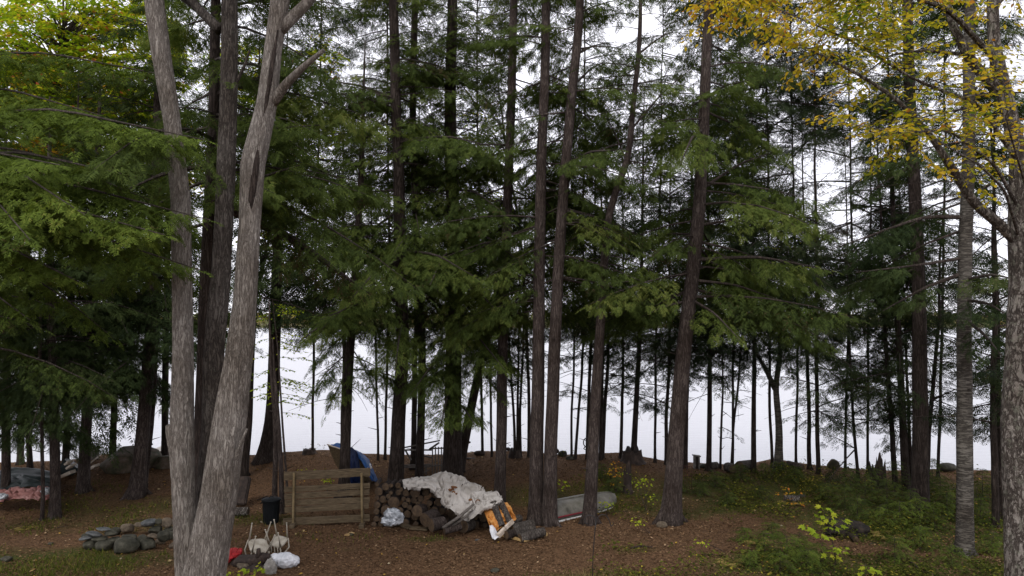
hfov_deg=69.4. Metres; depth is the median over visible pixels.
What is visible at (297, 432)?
lake water
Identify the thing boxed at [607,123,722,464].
slender tree
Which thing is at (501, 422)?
hemlock tree
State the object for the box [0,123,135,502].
hemlock tree
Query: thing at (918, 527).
hemlock seedling
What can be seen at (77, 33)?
maple tree
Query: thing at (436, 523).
log
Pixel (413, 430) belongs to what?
hemlock tree
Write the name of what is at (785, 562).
hemlock seedling
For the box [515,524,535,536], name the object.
log
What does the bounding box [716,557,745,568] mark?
fern
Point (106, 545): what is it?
stone
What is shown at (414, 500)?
log
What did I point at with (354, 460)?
tarp
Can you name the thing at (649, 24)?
sky
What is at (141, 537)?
stone
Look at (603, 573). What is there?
dry grass
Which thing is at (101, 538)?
stone
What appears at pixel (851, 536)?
log
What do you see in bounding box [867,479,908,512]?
hemlock seedling
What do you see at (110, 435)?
hemlock tree
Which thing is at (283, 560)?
plastic bag
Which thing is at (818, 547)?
hemlock seedling
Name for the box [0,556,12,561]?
stone
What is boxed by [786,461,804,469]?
log
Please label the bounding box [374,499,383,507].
log
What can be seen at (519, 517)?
log
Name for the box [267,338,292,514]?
slender tree
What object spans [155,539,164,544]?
stone
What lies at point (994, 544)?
hemlock seedling
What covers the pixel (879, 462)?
tree stump
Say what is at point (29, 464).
hemlock tree
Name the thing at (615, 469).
sapling
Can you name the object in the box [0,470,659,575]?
grass
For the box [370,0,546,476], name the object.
hemlock tree
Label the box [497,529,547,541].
log pallet
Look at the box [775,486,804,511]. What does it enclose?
sapling
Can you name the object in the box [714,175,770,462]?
slender tree
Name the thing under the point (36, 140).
maple tree
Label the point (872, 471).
tree stump
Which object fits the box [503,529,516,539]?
log
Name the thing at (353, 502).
board fence
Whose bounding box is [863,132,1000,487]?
slender tree
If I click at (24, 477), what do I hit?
tarp
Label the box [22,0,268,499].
hemlock tree
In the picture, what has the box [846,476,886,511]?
hemlock seedling
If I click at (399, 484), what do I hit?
log
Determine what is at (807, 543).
hemlock seedling
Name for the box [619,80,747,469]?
slender tree
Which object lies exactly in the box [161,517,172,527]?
stone
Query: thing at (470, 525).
log
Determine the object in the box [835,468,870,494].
hemlock seedling
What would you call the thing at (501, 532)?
split board
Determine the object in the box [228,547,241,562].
cushion
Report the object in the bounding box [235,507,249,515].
log
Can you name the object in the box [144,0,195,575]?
maple tree
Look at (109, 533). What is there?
stone
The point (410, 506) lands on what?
log
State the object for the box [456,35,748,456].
maple tree
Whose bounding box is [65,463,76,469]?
board
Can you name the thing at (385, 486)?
log
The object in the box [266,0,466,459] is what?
hemlock tree
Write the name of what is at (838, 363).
hemlock tree
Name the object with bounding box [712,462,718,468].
log
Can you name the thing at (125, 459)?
boulder
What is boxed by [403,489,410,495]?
log
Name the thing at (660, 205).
hemlock tree
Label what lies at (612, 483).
hemlock seedling
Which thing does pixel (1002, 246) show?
slender tree
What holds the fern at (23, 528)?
on the ground at (705, 514)
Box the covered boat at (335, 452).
[327,444,368,480]
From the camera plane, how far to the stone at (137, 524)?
17.48 m
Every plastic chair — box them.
[244,522,275,554]
[265,519,289,552]
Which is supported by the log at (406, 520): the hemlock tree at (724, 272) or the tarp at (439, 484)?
the tarp at (439, 484)
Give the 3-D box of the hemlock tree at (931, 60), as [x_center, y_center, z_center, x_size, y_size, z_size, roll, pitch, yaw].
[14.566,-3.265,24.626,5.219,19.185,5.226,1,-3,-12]
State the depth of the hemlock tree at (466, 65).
24.85 m
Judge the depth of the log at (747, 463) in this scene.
24.04 m
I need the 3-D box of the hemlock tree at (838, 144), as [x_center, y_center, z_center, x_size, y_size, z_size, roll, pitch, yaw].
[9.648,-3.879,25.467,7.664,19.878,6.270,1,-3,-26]
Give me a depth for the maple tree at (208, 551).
10.65 m
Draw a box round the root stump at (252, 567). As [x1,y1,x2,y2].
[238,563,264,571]
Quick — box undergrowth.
[564,457,1003,575]
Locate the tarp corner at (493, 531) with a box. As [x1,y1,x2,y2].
[489,525,498,539]
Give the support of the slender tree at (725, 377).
on the ground at (705, 514)
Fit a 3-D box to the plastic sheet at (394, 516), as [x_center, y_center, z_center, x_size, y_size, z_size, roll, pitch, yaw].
[-2.868,5.460,17.641,0.569,0.463,0.411,1,-3,-26]
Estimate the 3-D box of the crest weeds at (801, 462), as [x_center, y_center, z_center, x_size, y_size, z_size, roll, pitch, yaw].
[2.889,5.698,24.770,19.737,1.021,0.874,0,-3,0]
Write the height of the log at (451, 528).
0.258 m
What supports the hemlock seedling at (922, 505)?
on the ground at (705, 514)
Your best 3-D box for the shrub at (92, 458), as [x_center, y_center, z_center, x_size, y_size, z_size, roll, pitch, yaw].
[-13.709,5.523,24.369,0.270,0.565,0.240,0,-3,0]
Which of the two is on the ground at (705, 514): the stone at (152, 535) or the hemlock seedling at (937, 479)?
the hemlock seedling at (937, 479)
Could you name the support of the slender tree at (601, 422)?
on the ground at (705, 514)
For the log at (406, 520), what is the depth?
18.15 m
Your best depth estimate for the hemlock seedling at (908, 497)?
19.11 m
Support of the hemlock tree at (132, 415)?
on the ground at (705, 514)
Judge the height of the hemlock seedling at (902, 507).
0.784 m
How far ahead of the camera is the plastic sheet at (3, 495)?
19.23 m
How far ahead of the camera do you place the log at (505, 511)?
17.42 m
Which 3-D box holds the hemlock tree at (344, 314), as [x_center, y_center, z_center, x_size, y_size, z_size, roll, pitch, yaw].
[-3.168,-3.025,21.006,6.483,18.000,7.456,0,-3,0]
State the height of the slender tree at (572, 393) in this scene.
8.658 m
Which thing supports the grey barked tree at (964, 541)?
on the ground at (705, 514)
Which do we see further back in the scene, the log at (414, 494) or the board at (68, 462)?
the board at (68, 462)
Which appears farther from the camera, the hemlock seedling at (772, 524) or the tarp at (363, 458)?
the tarp at (363, 458)
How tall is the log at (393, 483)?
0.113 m
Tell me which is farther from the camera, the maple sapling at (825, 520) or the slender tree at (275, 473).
the slender tree at (275, 473)
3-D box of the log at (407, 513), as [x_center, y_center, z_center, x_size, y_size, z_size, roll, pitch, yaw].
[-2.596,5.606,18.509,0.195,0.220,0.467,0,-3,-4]
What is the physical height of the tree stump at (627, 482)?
1.033 m
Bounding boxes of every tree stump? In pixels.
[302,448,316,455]
[508,447,520,458]
[620,446,645,465]
[622,460,632,494]
[869,461,875,483]
[875,452,887,488]
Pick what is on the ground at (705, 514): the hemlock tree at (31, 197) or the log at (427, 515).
the hemlock tree at (31, 197)
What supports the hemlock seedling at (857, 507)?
on the ground at (705, 514)
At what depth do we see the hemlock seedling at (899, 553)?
15.59 m
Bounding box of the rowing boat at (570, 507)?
[557,492,616,521]
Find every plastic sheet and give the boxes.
[0,493,8,499]
[40,487,49,494]
[381,507,404,525]
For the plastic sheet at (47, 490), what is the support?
on the tarp at (17, 492)
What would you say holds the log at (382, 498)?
on the log at (377, 503)
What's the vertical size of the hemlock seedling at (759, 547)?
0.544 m
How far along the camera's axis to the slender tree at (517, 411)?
24.30 m
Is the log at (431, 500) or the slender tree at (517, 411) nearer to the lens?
the log at (431, 500)
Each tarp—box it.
[0,467,49,489]
[0,485,48,501]
[331,443,377,481]
[350,447,359,482]
[402,471,502,521]
[484,502,515,530]
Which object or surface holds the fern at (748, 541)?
on the ground at (705, 514)
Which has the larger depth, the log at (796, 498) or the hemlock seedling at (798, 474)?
the hemlock seedling at (798, 474)
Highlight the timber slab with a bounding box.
[236,476,250,505]
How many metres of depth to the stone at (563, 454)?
25.06 m
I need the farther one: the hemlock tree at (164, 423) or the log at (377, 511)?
the hemlock tree at (164, 423)
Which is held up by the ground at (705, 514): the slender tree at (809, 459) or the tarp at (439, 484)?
the slender tree at (809, 459)
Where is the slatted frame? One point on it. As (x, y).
(425, 465)
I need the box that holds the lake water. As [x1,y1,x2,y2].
[0,328,1004,470]
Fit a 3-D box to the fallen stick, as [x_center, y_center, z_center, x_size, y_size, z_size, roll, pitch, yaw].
[2.876,5.753,16.428,0.482,0.067,0.065,0,-3,-2]
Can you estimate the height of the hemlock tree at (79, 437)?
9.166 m
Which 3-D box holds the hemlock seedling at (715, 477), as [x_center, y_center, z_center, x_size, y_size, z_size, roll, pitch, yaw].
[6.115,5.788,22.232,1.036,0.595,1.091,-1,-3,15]
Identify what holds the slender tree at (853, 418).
on the ground at (705, 514)
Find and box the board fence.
[283,468,369,528]
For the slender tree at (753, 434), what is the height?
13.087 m
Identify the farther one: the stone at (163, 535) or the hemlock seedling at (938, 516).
the hemlock seedling at (938, 516)
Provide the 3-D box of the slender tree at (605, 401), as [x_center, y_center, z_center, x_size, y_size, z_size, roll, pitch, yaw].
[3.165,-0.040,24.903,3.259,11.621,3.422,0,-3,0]
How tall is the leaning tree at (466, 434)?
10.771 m
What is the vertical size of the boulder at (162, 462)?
0.568 m
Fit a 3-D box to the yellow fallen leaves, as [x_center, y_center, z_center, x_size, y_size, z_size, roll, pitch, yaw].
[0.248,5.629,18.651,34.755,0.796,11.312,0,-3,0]
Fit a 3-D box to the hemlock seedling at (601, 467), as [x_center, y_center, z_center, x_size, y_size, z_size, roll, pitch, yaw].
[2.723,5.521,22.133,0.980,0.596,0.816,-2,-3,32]
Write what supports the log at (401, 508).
on the log
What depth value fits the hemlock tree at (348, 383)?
20.39 m
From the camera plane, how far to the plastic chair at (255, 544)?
15.84 m
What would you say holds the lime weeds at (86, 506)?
on the ground at (705, 514)
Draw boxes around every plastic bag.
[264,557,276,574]
[271,552,299,568]
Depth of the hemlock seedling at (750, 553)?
15.08 m
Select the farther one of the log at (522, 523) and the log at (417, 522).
the log at (417, 522)
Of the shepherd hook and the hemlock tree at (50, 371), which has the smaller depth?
the shepherd hook
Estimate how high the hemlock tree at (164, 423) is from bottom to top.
15.544 m
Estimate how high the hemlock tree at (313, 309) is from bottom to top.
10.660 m
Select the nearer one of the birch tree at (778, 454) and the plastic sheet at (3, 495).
the plastic sheet at (3, 495)
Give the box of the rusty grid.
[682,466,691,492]
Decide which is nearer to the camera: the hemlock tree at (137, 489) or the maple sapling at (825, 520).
the maple sapling at (825, 520)
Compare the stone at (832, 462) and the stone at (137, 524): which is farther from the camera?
the stone at (832, 462)
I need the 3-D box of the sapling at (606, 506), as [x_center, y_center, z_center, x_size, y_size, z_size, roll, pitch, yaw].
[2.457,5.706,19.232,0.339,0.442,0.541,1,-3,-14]
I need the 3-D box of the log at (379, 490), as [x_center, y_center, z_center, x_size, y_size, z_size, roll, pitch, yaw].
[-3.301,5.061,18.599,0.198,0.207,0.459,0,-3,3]
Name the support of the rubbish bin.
on the ground at (705, 514)
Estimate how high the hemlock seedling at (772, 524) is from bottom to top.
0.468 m
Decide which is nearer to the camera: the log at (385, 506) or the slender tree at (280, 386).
the log at (385, 506)
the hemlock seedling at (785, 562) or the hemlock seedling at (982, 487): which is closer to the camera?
the hemlock seedling at (785, 562)
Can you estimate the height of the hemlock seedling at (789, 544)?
0.607 m
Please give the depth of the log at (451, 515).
18.25 m
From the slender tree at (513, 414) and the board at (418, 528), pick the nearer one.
the board at (418, 528)
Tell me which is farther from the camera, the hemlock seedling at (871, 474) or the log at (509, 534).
the hemlock seedling at (871, 474)
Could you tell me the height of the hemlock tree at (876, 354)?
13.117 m
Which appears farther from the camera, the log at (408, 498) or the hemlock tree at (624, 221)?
the hemlock tree at (624, 221)
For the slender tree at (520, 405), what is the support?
on the ground at (705, 514)
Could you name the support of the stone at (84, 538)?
on the stone at (89, 543)
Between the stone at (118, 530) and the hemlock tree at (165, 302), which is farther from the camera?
the hemlock tree at (165, 302)
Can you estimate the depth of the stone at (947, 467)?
25.01 m
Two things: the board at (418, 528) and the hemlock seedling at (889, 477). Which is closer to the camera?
the board at (418, 528)
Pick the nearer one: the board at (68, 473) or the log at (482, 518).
the log at (482, 518)
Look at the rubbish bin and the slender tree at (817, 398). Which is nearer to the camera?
the rubbish bin
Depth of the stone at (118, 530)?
17.52 m
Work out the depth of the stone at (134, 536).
16.43 m
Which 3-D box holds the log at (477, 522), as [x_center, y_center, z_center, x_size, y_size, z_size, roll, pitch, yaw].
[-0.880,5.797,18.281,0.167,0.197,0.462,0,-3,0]
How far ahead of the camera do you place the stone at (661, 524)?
18.16 m
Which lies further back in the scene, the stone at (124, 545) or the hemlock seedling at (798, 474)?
the hemlock seedling at (798, 474)
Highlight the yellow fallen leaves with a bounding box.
[0,456,989,575]
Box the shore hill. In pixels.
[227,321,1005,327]
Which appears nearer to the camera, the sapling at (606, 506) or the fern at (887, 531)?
the fern at (887, 531)
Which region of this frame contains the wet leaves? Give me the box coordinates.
[448,486,479,502]
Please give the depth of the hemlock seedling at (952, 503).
19.19 m
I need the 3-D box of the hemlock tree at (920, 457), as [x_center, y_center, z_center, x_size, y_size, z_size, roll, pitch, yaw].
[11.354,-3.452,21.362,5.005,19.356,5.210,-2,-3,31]
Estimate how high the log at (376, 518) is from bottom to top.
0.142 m
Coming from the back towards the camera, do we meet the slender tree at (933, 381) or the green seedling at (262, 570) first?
the slender tree at (933, 381)
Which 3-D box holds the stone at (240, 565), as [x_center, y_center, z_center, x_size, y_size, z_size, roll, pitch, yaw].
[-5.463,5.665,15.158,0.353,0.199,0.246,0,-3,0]
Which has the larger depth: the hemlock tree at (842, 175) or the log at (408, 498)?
the hemlock tree at (842, 175)
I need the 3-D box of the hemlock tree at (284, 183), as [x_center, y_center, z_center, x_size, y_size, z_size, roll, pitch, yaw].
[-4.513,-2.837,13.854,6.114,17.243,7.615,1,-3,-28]
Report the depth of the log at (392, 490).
18.50 m
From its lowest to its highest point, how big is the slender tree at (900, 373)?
15.287 m
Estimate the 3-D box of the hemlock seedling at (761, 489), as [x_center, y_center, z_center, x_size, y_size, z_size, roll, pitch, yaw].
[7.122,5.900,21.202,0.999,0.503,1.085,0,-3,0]
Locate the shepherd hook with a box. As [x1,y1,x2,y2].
[584,514,612,575]
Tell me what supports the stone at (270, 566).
on the ground at (705, 514)
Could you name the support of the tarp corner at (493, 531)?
hanging from the split board at (501, 532)
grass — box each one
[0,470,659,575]
[566,566,650,575]
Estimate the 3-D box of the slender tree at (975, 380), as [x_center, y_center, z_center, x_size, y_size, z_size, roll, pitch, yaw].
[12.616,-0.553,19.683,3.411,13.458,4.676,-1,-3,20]
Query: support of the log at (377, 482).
on the log at (379, 490)
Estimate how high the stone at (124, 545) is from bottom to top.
0.338 m
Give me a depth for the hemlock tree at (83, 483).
20.95 m
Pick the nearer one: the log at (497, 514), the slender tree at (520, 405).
the log at (497, 514)
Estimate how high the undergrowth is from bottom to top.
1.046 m
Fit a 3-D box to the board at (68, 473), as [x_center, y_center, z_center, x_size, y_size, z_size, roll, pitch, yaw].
[-13.299,5.564,22.165,0.332,0.218,0.300,0,-3,0]
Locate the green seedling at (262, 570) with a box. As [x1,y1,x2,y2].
[226,561,265,575]
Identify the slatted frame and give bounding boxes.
[404,440,470,474]
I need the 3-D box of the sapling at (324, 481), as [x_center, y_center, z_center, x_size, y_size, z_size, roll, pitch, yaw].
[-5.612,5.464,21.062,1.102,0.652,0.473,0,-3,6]
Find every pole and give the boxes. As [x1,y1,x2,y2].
[442,503,474,528]
[452,509,473,525]
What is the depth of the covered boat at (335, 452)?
21.46 m
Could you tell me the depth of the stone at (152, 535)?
16.37 m
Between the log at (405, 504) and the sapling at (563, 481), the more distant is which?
the sapling at (563, 481)
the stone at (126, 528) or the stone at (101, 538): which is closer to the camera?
the stone at (101, 538)
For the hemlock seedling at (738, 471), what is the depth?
23.05 m
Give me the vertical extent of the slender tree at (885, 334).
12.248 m
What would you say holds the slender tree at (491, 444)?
on the ground at (705, 514)
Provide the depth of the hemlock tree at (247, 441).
22.26 m
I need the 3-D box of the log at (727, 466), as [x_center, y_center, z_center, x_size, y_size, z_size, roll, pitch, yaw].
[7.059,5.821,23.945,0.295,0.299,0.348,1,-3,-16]
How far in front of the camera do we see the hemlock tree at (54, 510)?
19.09 m
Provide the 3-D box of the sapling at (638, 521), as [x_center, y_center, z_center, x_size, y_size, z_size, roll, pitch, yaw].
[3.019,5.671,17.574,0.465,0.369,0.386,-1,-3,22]
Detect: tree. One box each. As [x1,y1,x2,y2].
[0,0,197,464]
[0,0,222,350]
[0,70,160,467]
[0,90,165,520]
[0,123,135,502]
[0,125,132,411]
[0,215,131,520]
[1,107,104,467]
[2,65,194,494]
[8,134,112,182]
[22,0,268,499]
[34,85,171,456]
[69,84,202,487]
[79,0,439,484]
[105,6,266,455]
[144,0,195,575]
[165,33,350,294]
[181,0,250,510]
[182,0,324,575]
[194,21,328,475]
[198,13,335,465]
[245,0,392,451]
[250,300,316,492]
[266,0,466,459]
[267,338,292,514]
[269,300,277,496]
[271,0,513,500]
[272,141,379,437]
[289,39,423,503]
[339,0,517,477]
[348,173,411,460]
[362,110,446,470]
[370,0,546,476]
[389,0,572,455]
[392,0,609,502]
[410,0,618,525]
[426,153,548,472]
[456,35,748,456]
[461,212,529,456]
[466,0,679,527]
[481,202,545,449]
[485,203,531,457]
[486,176,546,456]
[514,0,652,459]
[529,0,710,525]
[544,245,593,455]
[560,149,642,459]
[563,0,749,462]
[567,116,648,460]
[568,0,870,526]
[570,117,653,458]
[576,83,702,450]
[586,148,673,458]
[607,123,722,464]
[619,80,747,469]
[633,0,841,463]
[654,55,773,471]
[664,0,889,467]
[672,0,1023,575]
[704,203,754,468]
[706,79,821,472]
[712,0,873,462]
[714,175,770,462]
[753,186,825,471]
[754,40,879,473]
[762,0,957,471]
[765,119,874,469]
[781,137,932,487]
[808,0,1006,511]
[813,2,989,490]
[815,120,944,486]
[818,0,1023,557]
[823,84,953,472]
[844,118,989,477]
[853,0,1023,476]
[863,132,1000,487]
[905,52,1023,527]
[916,12,1022,518]
[952,59,1023,361]
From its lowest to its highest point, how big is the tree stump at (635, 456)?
0.604 m
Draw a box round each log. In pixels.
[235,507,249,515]
[373,506,381,513]
[373,513,380,521]
[374,478,381,486]
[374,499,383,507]
[375,483,384,494]
[379,492,387,502]
[381,502,391,514]
[382,479,391,489]
[388,493,400,507]
[389,479,396,486]
[389,486,395,494]
[395,479,403,487]
[397,505,405,512]
[401,517,409,523]
[402,500,408,507]
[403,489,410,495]
[404,508,411,517]
[406,495,411,501]
[407,502,414,509]
[410,489,422,497]
[411,497,417,502]
[412,504,427,516]
[413,519,420,525]
[417,491,423,501]
[420,508,440,526]
[422,488,430,495]
[427,497,434,505]
[428,516,446,531]
[435,498,441,505]
[439,505,445,514]
[443,522,461,534]
[448,510,456,519]
[460,518,475,532]
[475,518,479,527]
[478,512,486,521]
[490,500,504,527]
[499,500,511,522]
[503,514,522,528]
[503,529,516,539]
[509,519,534,529]
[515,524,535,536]
[518,527,545,542]
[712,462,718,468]
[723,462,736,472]
[735,460,750,470]
[784,495,799,501]
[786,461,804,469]
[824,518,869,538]
[827,517,858,541]
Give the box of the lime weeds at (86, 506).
[19,496,159,513]
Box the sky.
[0,0,1023,316]
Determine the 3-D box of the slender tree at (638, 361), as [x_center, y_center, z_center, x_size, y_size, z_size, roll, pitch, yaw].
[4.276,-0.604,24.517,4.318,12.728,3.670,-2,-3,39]
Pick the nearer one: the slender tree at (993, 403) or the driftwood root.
the driftwood root
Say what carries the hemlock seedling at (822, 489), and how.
on the ground at (705, 514)
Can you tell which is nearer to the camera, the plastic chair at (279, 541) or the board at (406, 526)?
the plastic chair at (279, 541)
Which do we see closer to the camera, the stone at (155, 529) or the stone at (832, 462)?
the stone at (155, 529)
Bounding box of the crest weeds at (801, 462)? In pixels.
[303,444,899,472]
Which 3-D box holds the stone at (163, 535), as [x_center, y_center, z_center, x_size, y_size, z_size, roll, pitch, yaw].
[-7.735,5.522,16.456,0.255,0.267,0.206,1,-3,-11]
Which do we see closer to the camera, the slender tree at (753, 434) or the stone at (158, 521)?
the stone at (158, 521)
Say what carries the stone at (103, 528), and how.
on the stone at (109, 533)
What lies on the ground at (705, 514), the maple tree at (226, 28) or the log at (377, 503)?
the maple tree at (226, 28)
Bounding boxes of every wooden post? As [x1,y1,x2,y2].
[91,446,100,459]
[692,454,700,468]
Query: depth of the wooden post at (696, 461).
24.29 m
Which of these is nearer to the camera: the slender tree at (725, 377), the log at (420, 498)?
the log at (420, 498)
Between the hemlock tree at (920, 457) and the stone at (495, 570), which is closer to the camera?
the stone at (495, 570)
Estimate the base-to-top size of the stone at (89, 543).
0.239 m
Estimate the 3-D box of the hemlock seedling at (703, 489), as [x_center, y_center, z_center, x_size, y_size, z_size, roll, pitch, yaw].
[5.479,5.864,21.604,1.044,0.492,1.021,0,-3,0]
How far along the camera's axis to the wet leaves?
17.89 m
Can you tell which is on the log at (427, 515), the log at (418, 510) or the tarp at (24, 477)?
the log at (418, 510)
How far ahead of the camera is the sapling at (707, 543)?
16.01 m
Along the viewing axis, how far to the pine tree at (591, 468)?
18.84 m
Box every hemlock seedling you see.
[598,462,616,479]
[601,474,627,496]
[687,480,716,499]
[702,470,732,493]
[714,492,744,509]
[726,527,763,545]
[728,463,754,483]
[730,549,772,571]
[737,530,788,558]
[749,485,773,502]
[753,463,779,482]
[754,551,805,575]
[756,521,791,541]
[761,534,817,564]
[769,461,791,475]
[778,532,820,556]
[780,465,809,486]
[784,546,836,575]
[805,542,844,571]
[806,481,842,504]
[821,484,862,510]
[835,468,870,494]
[836,495,873,520]
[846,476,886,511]
[856,504,906,532]
[857,465,893,496]
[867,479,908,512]
[868,534,928,566]
[872,461,910,500]
[875,500,925,535]
[888,488,935,525]
[890,523,953,557]
[895,497,952,535]
[898,465,949,499]
[911,501,955,533]
[929,476,955,505]
[930,458,948,487]
[930,488,955,521]
[931,544,984,573]
[974,468,990,502]
[974,497,1002,527]
[975,530,1003,559]
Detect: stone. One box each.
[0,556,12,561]
[79,535,92,540]
[82,539,95,549]
[85,531,101,536]
[91,535,107,541]
[95,540,113,550]
[96,527,110,530]
[104,530,117,536]
[107,536,119,541]
[111,527,121,534]
[113,537,139,553]
[120,524,133,532]
[121,534,136,538]
[134,522,143,526]
[137,534,147,541]
[139,537,155,549]
[141,518,155,526]
[147,533,156,538]
[148,525,161,533]
[155,518,161,524]
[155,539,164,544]
[157,530,169,541]
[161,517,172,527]
[168,531,172,539]
[237,563,248,568]
[474,451,484,455]
[490,568,499,572]
[558,451,566,456]
[566,455,573,459]
[656,521,667,527]
[827,459,839,469]
[940,463,955,471]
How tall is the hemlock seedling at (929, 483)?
1.114 m
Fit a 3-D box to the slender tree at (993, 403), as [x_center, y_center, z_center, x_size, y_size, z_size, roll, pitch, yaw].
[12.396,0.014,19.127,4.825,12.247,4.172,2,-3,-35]
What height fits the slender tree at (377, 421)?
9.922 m
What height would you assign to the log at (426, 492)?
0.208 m
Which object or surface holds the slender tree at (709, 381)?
on the ground at (705, 514)
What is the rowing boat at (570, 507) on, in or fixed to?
on the ground at (705, 514)
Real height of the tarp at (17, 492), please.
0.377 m
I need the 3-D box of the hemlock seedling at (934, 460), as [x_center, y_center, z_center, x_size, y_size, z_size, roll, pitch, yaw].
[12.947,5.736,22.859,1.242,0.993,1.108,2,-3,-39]
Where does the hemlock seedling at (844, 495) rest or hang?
on the ground at (705, 514)
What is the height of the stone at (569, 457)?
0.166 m
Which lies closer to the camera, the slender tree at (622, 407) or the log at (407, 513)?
the log at (407, 513)
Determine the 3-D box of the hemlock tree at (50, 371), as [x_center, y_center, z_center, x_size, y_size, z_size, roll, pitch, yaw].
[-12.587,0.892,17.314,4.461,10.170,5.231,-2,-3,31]
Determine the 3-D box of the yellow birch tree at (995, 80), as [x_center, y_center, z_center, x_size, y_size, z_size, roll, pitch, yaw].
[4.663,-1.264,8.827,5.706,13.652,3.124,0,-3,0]
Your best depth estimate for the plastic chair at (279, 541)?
16.20 m
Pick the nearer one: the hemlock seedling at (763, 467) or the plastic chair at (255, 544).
the plastic chair at (255, 544)
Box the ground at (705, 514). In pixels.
[0,450,1003,575]
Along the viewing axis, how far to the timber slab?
19.81 m
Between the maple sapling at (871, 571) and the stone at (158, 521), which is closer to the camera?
the maple sapling at (871, 571)
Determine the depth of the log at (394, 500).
18.27 m
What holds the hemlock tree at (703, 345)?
on the ground at (705, 514)
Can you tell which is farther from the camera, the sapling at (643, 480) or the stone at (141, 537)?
the sapling at (643, 480)
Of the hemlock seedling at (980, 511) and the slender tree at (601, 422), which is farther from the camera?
the slender tree at (601, 422)
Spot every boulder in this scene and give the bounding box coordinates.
[99,446,161,474]
[152,455,169,468]
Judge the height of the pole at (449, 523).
0.558 m
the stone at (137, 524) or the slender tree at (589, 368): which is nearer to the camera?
the stone at (137, 524)
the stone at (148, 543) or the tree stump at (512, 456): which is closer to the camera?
the stone at (148, 543)
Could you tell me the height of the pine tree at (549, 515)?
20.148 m
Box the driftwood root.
[230,548,270,566]
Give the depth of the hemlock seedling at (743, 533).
16.91 m
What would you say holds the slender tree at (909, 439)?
on the ground at (705, 514)
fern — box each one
[14,526,35,530]
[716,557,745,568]
[742,537,771,545]
[869,530,904,541]
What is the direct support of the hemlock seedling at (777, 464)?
on the ground at (705, 514)
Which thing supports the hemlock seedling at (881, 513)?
on the ground at (705, 514)
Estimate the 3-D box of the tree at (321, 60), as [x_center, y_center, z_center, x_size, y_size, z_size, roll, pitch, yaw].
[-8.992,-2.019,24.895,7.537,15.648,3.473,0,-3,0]
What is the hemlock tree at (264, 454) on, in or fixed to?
on the ground at (705, 514)
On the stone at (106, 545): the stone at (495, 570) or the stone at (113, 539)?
the stone at (113, 539)
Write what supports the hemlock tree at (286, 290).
on the ground at (705, 514)
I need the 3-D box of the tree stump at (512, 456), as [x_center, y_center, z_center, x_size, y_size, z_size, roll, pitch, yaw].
[0.090,5.441,24.327,0.546,0.381,0.546,0,-3,0]
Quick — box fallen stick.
[631,545,651,548]
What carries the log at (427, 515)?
on the log
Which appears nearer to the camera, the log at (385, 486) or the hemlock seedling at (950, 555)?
the hemlock seedling at (950, 555)
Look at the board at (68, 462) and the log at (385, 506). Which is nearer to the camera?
the log at (385, 506)
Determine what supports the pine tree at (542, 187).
on the ground at (705, 514)
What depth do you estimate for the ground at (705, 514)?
17.88 m
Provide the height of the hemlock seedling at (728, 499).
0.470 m
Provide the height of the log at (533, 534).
0.292 m
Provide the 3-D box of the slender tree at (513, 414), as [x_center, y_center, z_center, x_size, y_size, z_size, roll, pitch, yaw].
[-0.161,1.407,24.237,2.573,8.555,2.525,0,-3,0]
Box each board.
[61,469,75,477]
[64,459,73,464]
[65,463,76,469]
[398,524,410,528]
[409,526,428,530]
[496,519,513,537]
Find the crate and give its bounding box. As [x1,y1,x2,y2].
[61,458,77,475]
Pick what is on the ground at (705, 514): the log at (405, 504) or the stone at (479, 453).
the stone at (479, 453)
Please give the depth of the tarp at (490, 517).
17.38 m
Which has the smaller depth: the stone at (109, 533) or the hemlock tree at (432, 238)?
the stone at (109, 533)
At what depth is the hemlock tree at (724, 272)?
18.69 m
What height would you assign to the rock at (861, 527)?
0.516 m
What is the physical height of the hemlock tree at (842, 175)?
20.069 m
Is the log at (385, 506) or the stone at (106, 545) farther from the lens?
the log at (385, 506)
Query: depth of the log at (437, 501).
18.33 m
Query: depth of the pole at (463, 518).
17.25 m
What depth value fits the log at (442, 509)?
18.30 m
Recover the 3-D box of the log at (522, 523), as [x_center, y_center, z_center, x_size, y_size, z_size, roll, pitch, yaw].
[0.247,5.614,17.479,0.633,0.209,0.189,2,-3,-34]
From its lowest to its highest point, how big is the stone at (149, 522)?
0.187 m
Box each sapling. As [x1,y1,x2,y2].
[298,468,333,490]
[557,480,569,493]
[599,501,613,514]
[607,461,621,491]
[631,517,649,533]
[635,478,657,509]
[695,539,723,551]
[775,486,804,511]
[798,504,851,570]
[857,564,882,575]
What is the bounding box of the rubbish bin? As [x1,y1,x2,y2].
[260,496,282,524]
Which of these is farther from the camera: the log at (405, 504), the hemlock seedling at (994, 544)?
the log at (405, 504)

